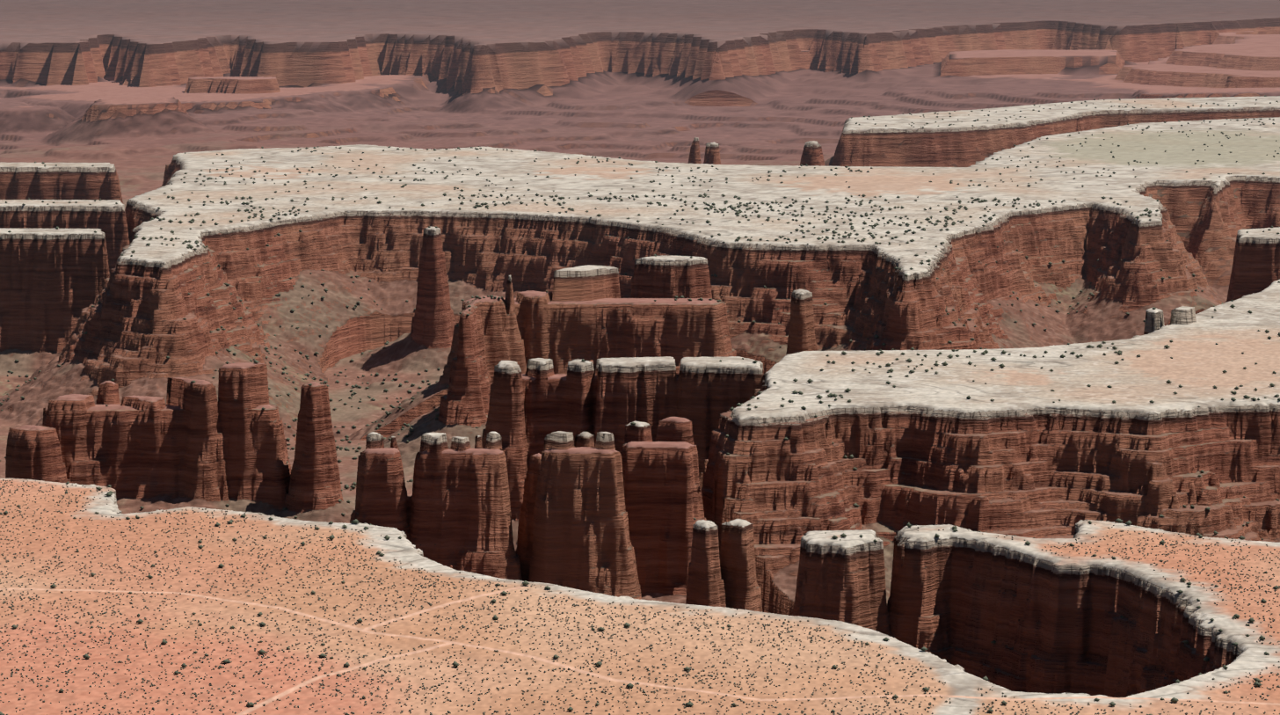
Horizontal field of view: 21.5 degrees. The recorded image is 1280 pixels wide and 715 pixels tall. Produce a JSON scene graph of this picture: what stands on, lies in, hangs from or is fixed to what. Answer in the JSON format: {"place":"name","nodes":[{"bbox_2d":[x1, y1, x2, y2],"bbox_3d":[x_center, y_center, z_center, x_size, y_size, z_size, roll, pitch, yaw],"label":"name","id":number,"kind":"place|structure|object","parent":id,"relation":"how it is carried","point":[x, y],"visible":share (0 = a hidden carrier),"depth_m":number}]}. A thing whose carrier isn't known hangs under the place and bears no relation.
{"place":"outdoors","nodes":[
{"label":"outdoors","id":0,"kind":"place"},
{"bbox_2d":[0,195,1279,714],"bbox_3d":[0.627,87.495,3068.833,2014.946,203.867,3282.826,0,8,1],"label":"canyon terrain","id":1,"kind":"structure","parent":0,"point":[557,473],"depth_m":2768.78},
{"bbox_2d":[0,478,1279,714],"bbox_3d":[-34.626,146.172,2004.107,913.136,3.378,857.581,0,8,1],"label":"shrubs","id":2,"kind":"object","parent":1,"relation":"on","point":[468,628],"visible":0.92,"depth_m":1929.97},
{"bbox_2d":[0,192,1279,714],"bbox_3d":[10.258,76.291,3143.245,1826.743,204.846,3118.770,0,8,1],"label":"juniper shrubs","id":3,"kind":"object","parent":1,"relation":"on","point":[631,685],"visible":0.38,"depth_m":3936.15},
{"bbox_2d":[0,43,1279,294],"bbox_3d":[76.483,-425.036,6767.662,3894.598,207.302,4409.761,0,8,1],"label":"canyon terrain","id":4,"kind":"structure","parent":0,"point":[132,142],"depth_m":6173.06},
{"bbox_2d":[34,94,1279,195],"bbox_3d":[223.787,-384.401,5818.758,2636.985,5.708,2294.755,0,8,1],"label":"juniper shrubs","id":5,"kind":"object","parent":4,"relation":"on","point":[607,160],"visible":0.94,"depth_m":5135.67},
{"bbox_2d":[0,0,1279,105],"bbox_3d":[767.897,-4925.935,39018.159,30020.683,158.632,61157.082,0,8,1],"label":"terrain","id":6,"kind":"structure","parent":0,"point":[419,52],"depth_m":9628.28}
]}

